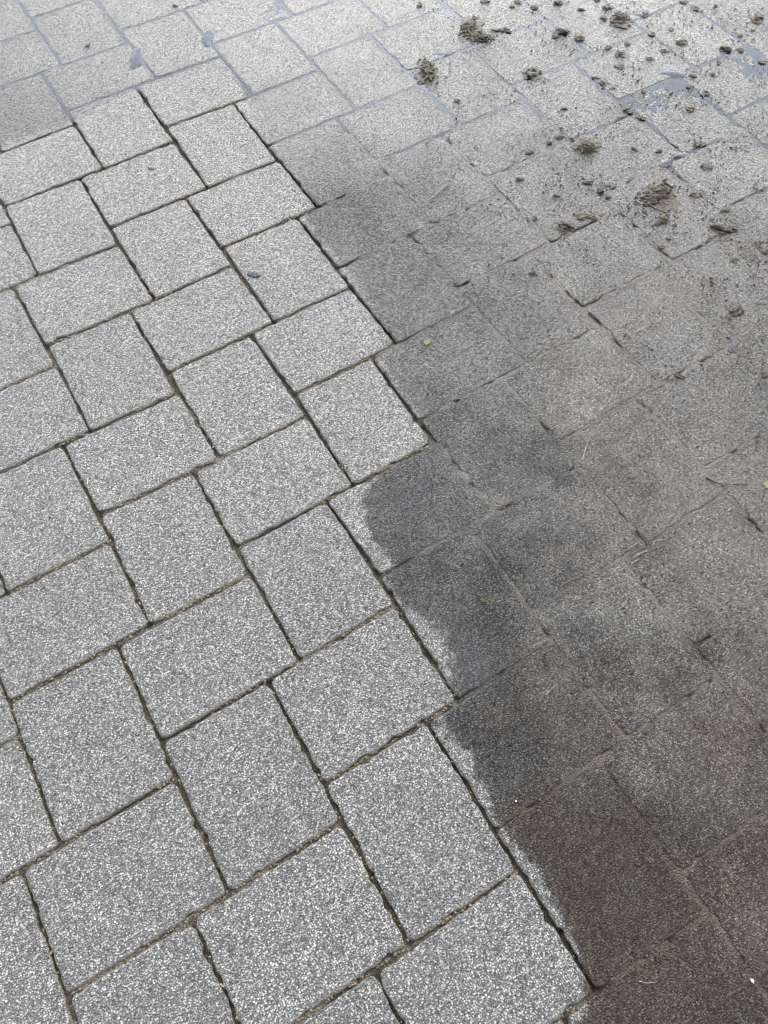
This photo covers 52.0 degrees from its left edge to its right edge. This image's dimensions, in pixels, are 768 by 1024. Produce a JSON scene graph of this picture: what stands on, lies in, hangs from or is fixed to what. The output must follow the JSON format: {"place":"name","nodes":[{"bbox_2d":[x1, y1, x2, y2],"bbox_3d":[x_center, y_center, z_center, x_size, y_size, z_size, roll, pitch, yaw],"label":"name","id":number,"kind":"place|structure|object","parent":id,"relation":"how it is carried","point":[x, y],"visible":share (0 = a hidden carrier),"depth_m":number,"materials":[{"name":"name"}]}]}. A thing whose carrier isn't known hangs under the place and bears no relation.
{"place":"outdoors","nodes":[
{"label":"outdoors","id":0,"kind":"place"},
{"bbox_2d":[0,0,767,1023],"bbox_3d":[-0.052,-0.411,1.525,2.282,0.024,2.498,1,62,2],"label":"joint sand","id":1,"kind":"structure","parent":0,"point":[596,762],"depth_m":1.29,"materials":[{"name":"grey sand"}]},
{"bbox_2d":[0,682,18,744],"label":"paving stone","id":2,"kind":"object","parent":1,"relation":"on","point":[9,729],"visible":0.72,"depth_m":1.14,"materials":[{"name":"concrete"}]},
{"bbox_2d":[0,0,34,41],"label":"paving stone","id":3,"kind":"object","parent":1,"relation":"on","point":[14,21],"visible":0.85,"depth_m":1.96,"materials":[{"name":"stone"}]},
{"bbox_2d":[0,226,37,291],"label":"paving stone","id":4,"kind":"object","parent":1,"relation":"on","point":[16,266],"visible":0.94,"depth_m":1.57,"materials":[{"name":"concrete"}]},
{"bbox_2d":[0,290,53,388],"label":"paving stone","id":5,"kind":"object","parent":1,"relation":"on","point":[23,354],"visible":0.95,"depth_m":1.47,"materials":[{"name":"stone"}]},
{"bbox_2d":[0,32,58,87],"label":"paving stone","id":6,"kind":"object","parent":1,"relation":"on","point":[24,57],"visible":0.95,"depth_m":1.88,"materials":[{"name":"concrete"}]},
{"bbox_2d":[0,741,59,880],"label":"paving stone","id":7,"kind":"object","parent":1,"relation":"on","point":[28,836],"visible":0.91,"depth_m":1.08,"materials":[{"name":"stone"}]},
{"bbox_2d":[0,75,72,152],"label":"paving stone","id":8,"kind":"object","parent":1,"relation":"on","point":[32,109],"visible":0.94,"depth_m":1.78,"materials":[{"name":"stone"}]},
{"bbox_2d":[0,876,76,1023],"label":"paving stone","id":9,"kind":"object","parent":1,"relation":"on","point":[32,990],"visible":0.94,"depth_m":0.99,"materials":[{"name":"stone"}]},
{"bbox_2d":[0,369,89,471],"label":"paving stone","id":10,"kind":"object","parent":1,"relation":"on","point":[39,414],"visible":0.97,"depth_m":1.39,"materials":[{"name":"stone"}]},
{"bbox_2d":[0,127,101,207],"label":"paving stone","id":11,"kind":"object","parent":1,"relation":"on","point":[40,166],"visible":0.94,"depth_m":1.70,"materials":[{"name":"stone"}]},
{"bbox_2d":[18,0,85,16],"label":"paving stone","id":12,"kind":"object","parent":1,"relation":"on","point":[34,8],"visible":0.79,"depth_m":1.99,"materials":[{"name":"stone"}]},
{"bbox_2d":[0,448,108,592],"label":"paving stone","id":13,"kind":"object","parent":1,"relation":"on","point":[49,521],"visible":0.97,"depth_m":1.29,"materials":[{"name":"stone"}]},
{"bbox_2d":[7,181,115,274],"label":"paving stone","id":14,"kind":"object","parent":1,"relation":"on","point":[59,227],"visible":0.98,"depth_m":1.61,"materials":[{"name":"concrete"}]},
{"bbox_2d":[0,546,148,700],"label":"paving stone","id":15,"kind":"object","parent":1,"relation":"on","point":[65,618],"visible":0.97,"depth_m":1.21,"materials":[{"name":"concrete"}]},
{"bbox_2d":[33,0,125,64],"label":"paving stone","id":16,"kind":"object","parent":1,"relation":"on","point":[69,33],"visible":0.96,"depth_m":1.93,"materials":[{"name":"stone"}]},
{"bbox_2d":[17,248,152,347],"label":"paving stone","id":17,"kind":"object","parent":1,"relation":"on","point":[80,296],"visible":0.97,"depth_m":1.53,"materials":[{"name":"stone"}]},
{"bbox_2d":[13,650,173,841],"bbox_3d":[-0.420,0.339,1.151,0.170,0.056,0.223,-29,65,-13],"label":"paving stone","id":18,"kind":"object","parent":1,"relation":"on","point":[95,751],"visible":0.96,"depth_m":1.12,"materials":[{"name":"stone"}]},
{"bbox_2d":[44,44,153,110],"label":"paving stone","id":19,"kind":"object","parent":1,"relation":"on","point":[82,82],"visible":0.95,"depth_m":1.85,"materials":[{"name":"concrete"}]},
{"bbox_2d":[50,315,174,431],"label":"paving stone","id":20,"kind":"object","parent":1,"relation":"on","point":[112,371],"visible":0.98,"depth_m":1.44,"materials":[{"name":"stone"}]},
{"bbox_2d":[69,89,172,169],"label":"paving stone","id":21,"kind":"object","parent":1,"relation":"on","point":[120,127],"visible":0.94,"depth_m":1.76,"materials":[{"name":"stone"}]},
{"bbox_2d":[25,784,225,991],"bbox_3d":[-0.342,0.501,1.063,0.222,0.056,0.168,-29,65,-13],"label":"paving stone","id":22,"kind":"object","parent":1,"relation":"on","point":[114,891],"visible":0.98,"depth_m":1.04,"materials":[{"name":"stone"}]},
{"bbox_2d":[66,396,216,513],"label":"paving stone","id":23,"kind":"object","parent":1,"relation":"on","point":[154,447],"visible":0.96,"depth_m":1.35,"materials":[{"name":"stone"}]},
{"bbox_2d":[82,145,205,229],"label":"paving stone","id":24,"kind":"object","parent":1,"relation":"on","point":[123,192],"visible":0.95,"depth_m":1.67,"materials":[{"name":"concrete"}]},
{"bbox_2d":[97,0,200,29],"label":"paving stone","id":25,"kind":"object","parent":1,"relation":"on","point":[123,14],"visible":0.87,"depth_m":1.97,"materials":[{"name":"stone"}]},
{"bbox_2d":[72,926,235,1023],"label":"paving stone","id":26,"kind":"object","parent":1,"relation":"on","point":[171,978],"visible":0.98,"depth_m":0.98,"materials":[{"name":"concrete"}]},
{"bbox_2d":[123,12,218,79],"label":"paving stone","id":27,"kind":"object","parent":1,"relation":"on","point":[171,44],"visible":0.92,"depth_m":1.90,"materials":[{"name":"concrete"}]},
{"bbox_2d":[113,200,229,300],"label":"paving stone","id":28,"kind":"object","parent":1,"relation":"on","point":[173,247],"visible":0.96,"depth_m":1.58,"materials":[{"name":"concrete"}]},
{"bbox_2d":[103,476,245,623],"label":"paving stone","id":29,"kind":"object","parent":1,"relation":"on","point":[176,552],"visible":0.99,"depth_m":1.27,"materials":[{"name":"concrete"}]},
{"bbox_2d":[138,59,250,128],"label":"paving stone","id":30,"kind":"object","parent":1,"relation":"on","point":[176,98],"visible":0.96,"depth_m":1.81,"materials":[{"name":"concrete"}]},
{"bbox_2d":[133,268,271,373],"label":"paving stone","id":31,"kind":"object","parent":1,"relation":"on","point":[195,321],"visible":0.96,"depth_m":1.49,"materials":[{"name":"stone"}]},
{"bbox_2d":[121,578,296,738],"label":"paving stone","id":32,"kind":"object","parent":1,"relation":"on","point":[188,668],"visible":1,"depth_m":1.18,"materials":[{"name":"concrete"}]},
{"bbox_2d":[169,105,274,189],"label":"paving stone","id":33,"kind":"object","parent":1,"relation":"on","point":[219,146],"visible":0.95,"depth_m":1.73,"materials":[{"name":"stone"}]},
{"bbox_2d":[172,338,303,455],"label":"paving stone","id":34,"kind":"object","parent":1,"relation":"on","point":[237,396],"visible":0.95,"depth_m":1.41,"materials":[{"name":"stone"}]},
{"bbox_2d":[185,0,291,42],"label":"paving stone","id":35,"kind":"object","parent":1,"relation":"on","point":[215,21],"visible":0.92,"depth_m":1.95,"materials":[{"name":"stone"}]},
{"bbox_2d":[165,685,336,888],"bbox_3d":[-0.186,0.387,1.120,0.172,0.056,0.225,-29,65,-13],"label":"paving stone","id":36,"kind":"object","parent":1,"relation":"on","point":[253,786],"visible":0.98,"depth_m":1.09,"materials":[{"name":"stone"}]},
{"bbox_2d":[188,163,314,249],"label":"paving stone","id":37,"kind":"object","parent":1,"relation":"on","point":[249,204],"visible":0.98,"depth_m":1.64,"materials":[{"name":"concrete"}]},
{"bbox_2d":[214,24,315,96],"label":"paving stone","id":38,"kind":"object","parent":1,"relation":"on","point":[263,59],"visible":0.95,"depth_m":1.87,"materials":[{"name":"concrete"}]},
{"bbox_2d":[197,420,350,546],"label":"paving stone","id":39,"kind":"object","parent":1,"relation":"on","point":[266,484],"visible":0.96,"depth_m":1.32,"materials":[{"name":"stone"}]},
{"bbox_2d":[226,220,347,323],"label":"paving stone","id":40,"kind":"object","parent":1,"relation":"on","point":[285,269],"visible":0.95,"depth_m":1.55,"materials":[{"name":"stone"}]},
{"bbox_2d":[236,72,352,148],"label":"paving stone","id":41,"kind":"object","parent":1,"relation":"on","point":[285,111],"visible":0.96,"depth_m":1.78,"materials":[{"name":"stone"}]},
{"bbox_2d":[197,828,403,1023],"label":"paving stone","id":42,"kind":"object","parent":1,"relation":"on","point":[293,939],"visible":1,"depth_m":1.01,"materials":[{"name":"stone"}]},
{"bbox_2d":[241,505,391,657],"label":"paving stone","id":43,"kind":"object","parent":1,"relation":"on","point":[316,579],"visible":0.96,"depth_m":1.24,"materials":[{"name":"concrete"}]},
{"bbox_2d":[254,290,392,394],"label":"paving stone","id":44,"kind":"object","parent":1,"relation":"on","point":[317,343],"visible":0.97,"depth_m":1.46,"materials":[{"name":"stone"}]},
{"bbox_2d":[270,121,385,207],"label":"paving stone","id":45,"kind":"object","parent":1,"relation":"on","point":[323,164],"visible":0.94,"depth_m":1.69,"materials":[{"name":"stone"}]},
{"bbox_2d":[277,0,384,57],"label":"paving stone","id":46,"kind":"object","parent":1,"relation":"on","point":[316,32],"visible":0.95,"depth_m":1.93,"materials":[{"name":"stone"}]},
{"bbox_2d":[303,976,399,1023],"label":"paving stone","id":47,"kind":"object","parent":1,"relation":"on","point":[365,1001],"visible":0.93,"depth_m":0.97,"materials":[{"name":"concrete"}]},
{"bbox_2d":[272,610,453,780],"bbox_3d":[-0.032,0.274,1.179,0.222,0.056,0.172,-29,65,-13],"label":"paving stone","id":48,"kind":"object","parent":1,"relation":"on","point":[351,699],"visible":0.97,"depth_m":1.15,"materials":[{"name":"concrete"}]},
{"bbox_2d":[298,361,428,485],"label":"paving stone","id":49,"kind":"object","parent":1,"relation":"on","point":[361,419],"visible":0.98,"depth_m":1.38,"materials":[{"name":"stone"}]},
{"bbox_2d":[311,37,416,107],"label":"paving stone","id":50,"kind":"object","parent":1,"relation":"on","point":[363,72],"visible":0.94,"depth_m":1.84,"materials":[{"name":"concrete"}]},
{"bbox_2d":[300,179,428,268],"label":"paving stone","id":51,"kind":"object","parent":1,"relation":"on","point":[343,232],"visible":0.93,"depth_m":1.61,"materials":[{"name":"concrete"}]},
{"bbox_2d":[338,88,457,159],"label":"paving stone","id":52,"kind":"object","parent":1,"relation":"on","point":[386,127],"visible":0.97,"depth_m":1.75,"materials":[{"name":"stone"}]},
{"bbox_2d":[360,0,443,27],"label":"paving stone","id":53,"kind":"object","parent":1,"relation":"on","point":[389,13],"visible":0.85,"depth_m":1.96,"materials":[{"name":"stone"}]},
{"bbox_2d":[340,238,469,343],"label":"paving stone","id":54,"kind":"object","parent":1,"relation":"on","point":[391,286],"visible":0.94,"depth_m":1.52,"materials":[{"name":"stone"}]},
{"bbox_2d":[329,447,488,574],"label":"paving stone","id":55,"kind":"object","parent":1,"relation":"on","point":[400,513],"visible":0.97,"depth_m":1.29,"materials":[{"name":"stone"}]},
{"bbox_2d":[328,726,513,940],"bbox_3d":[0.048,0.438,1.089,0.169,0.056,0.228,-29,65,-13],"label":"paving stone","id":56,"kind":"object","parent":1,"relation":"on","point":[433,852],"visible":1,"depth_m":1.06,"materials":[{"name":"stone"}]},
{"bbox_2d":[372,9,483,70],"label":"paving stone","id":57,"kind":"object","parent":1,"relation":"on","point":[408,45],"visible":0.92,"depth_m":1.89,"materials":[{"name":"concrete"}]},
{"bbox_2d":[379,137,496,222],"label":"paving stone","id":58,"kind":"object","parent":1,"relation":"on","point":[423,182],"visible":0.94,"depth_m":1.67,"materials":[{"name":"concrete"}]},
{"bbox_2d":[375,309,520,420],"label":"paving stone","id":59,"kind":"object","parent":1,"relation":"on","point":[448,363],"visible":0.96,"depth_m":1.43,"materials":[{"name":"stone"}]},
{"bbox_2d":[383,531,547,697],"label":"paving stone","id":60,"kind":"object","parent":1,"relation":"on","point":[468,638],"visible":0.95,"depth_m":1.21,"materials":[{"name":"concrete"}]},
{"bbox_2d":[411,51,520,123],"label":"paving stone","id":61,"kind":"object","parent":1,"relation":"on","point":[470,84],"visible":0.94,"depth_m":1.81,"materials":[{"name":"concrete"}]},
{"bbox_2d":[413,196,545,286],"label":"paving stone","id":62,"kind":"object","parent":1,"relation":"on","point":[467,247],"visible":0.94,"depth_m":1.58,"materials":[{"name":"concrete"}]},
{"bbox_2d":[380,875,590,1023],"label":"paving stone","id":63,"kind":"object","parent":1,"relation":"on","point":[500,955],"visible":0.98,"depth_m":0.98,"materials":[{"name":"stone"}]},
{"bbox_2d":[440,0,541,40],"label":"paving stone","id":64,"kind":"object","parent":1,"relation":"on","point":[495,14],"visible":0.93,"depth_m":1.94,"materials":[{"name":"stone"}]},
{"bbox_2d":[423,383,573,509],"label":"paving stone","id":65,"kind":"object","parent":1,"relation":"on","point":[503,470],"visible":0.94,"depth_m":1.35,"materials":[{"name":"stone"}]},
{"bbox_2d":[445,102,566,176],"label":"paving stone","id":66,"kind":"object","parent":1,"relation":"on","point":[494,138],"visible":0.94,"depth_m":1.72,"materials":[{"name":"stone"}]},
{"bbox_2d":[431,646,619,827],"bbox_3d":[0.202,0.326,1.147,0.224,0.055,0.173,-29,65,-13],"label":"paving stone","id":67,"kind":"object","parent":1,"relation":"on","point":[521,737],"visible":0.94,"depth_m":1.12,"materials":[{"name":"concrete"}]},
{"bbox_2d":[462,257,594,361],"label":"paving stone","id":68,"kind":"object","parent":1,"relation":"on","point":[559,313],"visible":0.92,"depth_m":1.49,"materials":[{"name":"stone"}]},
{"bbox_2d":[472,22,585,84],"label":"paving stone","id":69,"kind":"object","parent":1,"relation":"on","point":[513,60],"visible":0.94,"depth_m":1.87,"materials":[{"name":"concrete"}]},
{"bbox_2d":[490,152,612,241],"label":"paving stone","id":70,"kind":"object","parent":1,"relation":"on","point":[533,173],"visible":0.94,"depth_m":1.64,"materials":[{"name":"concrete"}]},
{"bbox_2d":[474,471,639,607],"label":"paving stone","id":71,"kind":"object","parent":1,"relation":"on","point":[567,531],"visible":0.98,"depth_m":1.27,"materials":[{"name":"concrete"}]},
{"bbox_2d":[514,65,628,138],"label":"paving stone","id":72,"kind":"object","parent":1,"relation":"on","point":[570,85],"visible":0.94,"depth_m":1.78,"materials":[{"name":"concrete"}]},
{"bbox_2d":[507,329,653,439],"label":"paving stone","id":73,"kind":"object","parent":1,"relation":"on","point":[550,389],"visible":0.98,"depth_m":1.41,"materials":[{"name":"stone"}]},
{"bbox_2d":[536,0,641,53],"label":"paving stone","id":74,"kind":"object","parent":1,"relation":"on","point":[591,26],"visible":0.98,"depth_m":1.92,"materials":[{"name":"stone"}]},
{"bbox_2d":[498,769,699,986],"bbox_3d":[0.282,0.484,1.061,0.173,0.055,0.221,-29,65,-13],"label":"paving stone","id":75,"kind":"object","parent":1,"relation":"on","point":[611,907],"visible":0.97,"depth_m":1.03,"materials":[{"name":"stone"}]},
{"bbox_2d":[533,213,667,306],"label":"paving stone","id":76,"kind":"object","parent":1,"relation":"on","point":[628,253],"visible":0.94,"depth_m":1.55,"materials":[{"name":"concrete"}]},
{"bbox_2d":[556,115,681,192],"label":"paving stone","id":77,"kind":"object","parent":1,"relation":"on","point":[615,156],"visible":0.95,"depth_m":1.69,"materials":[{"name":"stone"}]},
{"bbox_2d":[536,564,712,734],"bbox_3d":[0.358,0.211,1.205,0.174,0.056,0.222,-29,65,-13],"label":"paving stone","id":78,"kind":"object","parent":1,"relation":"on","point":[639,678],"visible":0.98,"depth_m":1.18,"materials":[{"name":"concrete"}]},
{"bbox_2d":[574,34,689,100],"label":"paving stone","id":79,"kind":"object","parent":1,"relation":"on","point":[662,67],"visible":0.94,"depth_m":1.83,"materials":[{"name":"concrete"}]},
{"bbox_2d":[604,0,679,21],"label":"paving stone","id":80,"kind":"object","parent":1,"relation":"on","point":[652,6],"visible":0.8,"depth_m":1.95,"materials":[{"name":"stone"}]},
{"bbox_2d":[565,401,721,541],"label":"paving stone","id":81,"kind":"object","parent":1,"relation":"on","point":[648,479],"visible":0.95,"depth_m":1.32,"materials":[{"name":"stone"}]},
{"bbox_2d":[587,276,725,381],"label":"paving stone","id":82,"kind":"object","parent":1,"relation":"on","point":[620,314],"visible":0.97,"depth_m":1.47,"materials":[{"name":"stone"}]},
{"bbox_2d":[568,921,767,1023],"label":"paving stone","id":83,"kind":"object","parent":1,"relation":"on","point":[696,976],"visible":0.92,"depth_m":0.97,"materials":[{"name":"stone"}]},
{"bbox_2d":[605,167,731,258],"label":"paving stone","id":84,"kind":"object","parent":1,"relation":"on","point":[681,242],"visible":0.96,"depth_m":1.60,"materials":[{"name":"concrete"}]},
{"bbox_2d":[634,177,681,213],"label":"soil clod","id":85,"kind":"object","parent":84,"relation":"on","point":[660,197],"visible":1,"depth_m":1.62,"materials":[{"name":"beige soil"}]},
{"bbox_2d":[622,80,738,153],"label":"paving stone","id":86,"kind":"object","parent":1,"relation":"on","point":[660,119],"visible":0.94,"depth_m":1.75,"materials":[{"name":"stone"}]},
{"bbox_2d":[604,682,767,868],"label":"paving stone","id":87,"kind":"object","parent":1,"relation":"on","point":[687,772],"visible":0.99,"depth_m":1.09,"materials":[{"name":"stone"}]},
{"bbox_2d":[635,3,743,65],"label":"paving stone","id":88,"kind":"object","parent":1,"relation":"on","point":[709,43],"visible":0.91,"depth_m":1.89,"materials":[{"name":"stone"}]},
{"bbox_2d":[626,499,767,642],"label":"paving stone","id":89,"kind":"object","parent":1,"relation":"on","point":[712,559],"visible":0.98,"depth_m":1.24,"materials":[{"name":"concrete"}]},
{"bbox_2d":[641,351,767,465],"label":"paving stone","id":90,"kind":"object","parent":1,"relation":"on","point":[727,419],"visible":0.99,"depth_m":1.38,"materials":[{"name":"stone"}]},
{"bbox_2d":[656,232,767,326],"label":"paving stone","id":91,"kind":"object","parent":1,"relation":"on","point":[744,291],"visible":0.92,"depth_m":1.52,"materials":[{"name":"stone"}]},
{"bbox_2d":[668,132,767,208],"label":"paving stone","id":92,"kind":"object","parent":1,"relation":"on","point":[745,168],"visible":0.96,"depth_m":1.67,"materials":[{"name":"stone"}]},
{"bbox_2d":[681,48,767,115],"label":"paving stone","id":93,"kind":"object","parent":1,"relation":"on","point":[739,90],"visible":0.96,"depth_m":1.81,"materials":[{"name":"concrete"}]},
{"bbox_2d":[687,0,767,32],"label":"paving stone","id":94,"kind":"object","parent":1,"relation":"on","point":[724,7],"visible":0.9,"depth_m":1.93,"materials":[{"name":"stone"}]},
{"bbox_2d":[687,811,767,992],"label":"paving stone","id":95,"kind":"object","parent":1,"relation":"on","point":[745,927],"visible":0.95,"depth_m":1.02,"materials":[{"name":"stone"}]},
{"bbox_2d":[698,600,767,733],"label":"paving stone","id":96,"kind":"object","parent":1,"relation":"on","point":[743,675],"visible":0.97,"depth_m":1.17,"materials":[{"name":"concrete"}]},
{"bbox_2d":[710,435,767,535],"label":"paving stone","id":97,"kind":"object","parent":1,"relation":"on","point":[747,468],"visible":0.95,"depth_m":1.31,"materials":[{"name":"stone"}]},
{"bbox_2d":[717,300,767,378],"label":"paving stone","id":98,"kind":"object","parent":1,"relation":"on","point":[748,331],"visible":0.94,"depth_m":1.46,"materials":[{"name":"stone"}]},
{"bbox_2d":[722,190,767,248],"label":"paving stone","id":99,"kind":"object","parent":1,"relation":"on","point":[750,216],"visible":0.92,"depth_m":1.60,"materials":[{"name":"concrete"}]},
{"bbox_2d":[730,99,767,145],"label":"paving stone","id":100,"kind":"object","parent":1,"relation":"on","point":[744,118],"visible":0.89,"depth_m":1.74,"materials":[{"name":"stone"}]},
{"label":"pavement","id":101,"kind":"structure","parent":0,"visible":0},
{"bbox_2d":[401,0,767,926],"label":"soil grit","id":102,"kind":"object","parent":101,"relation":"on","point":[649,314],"visible":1,"depth_m":1.60,"materials":[{"name":"brown soil"}]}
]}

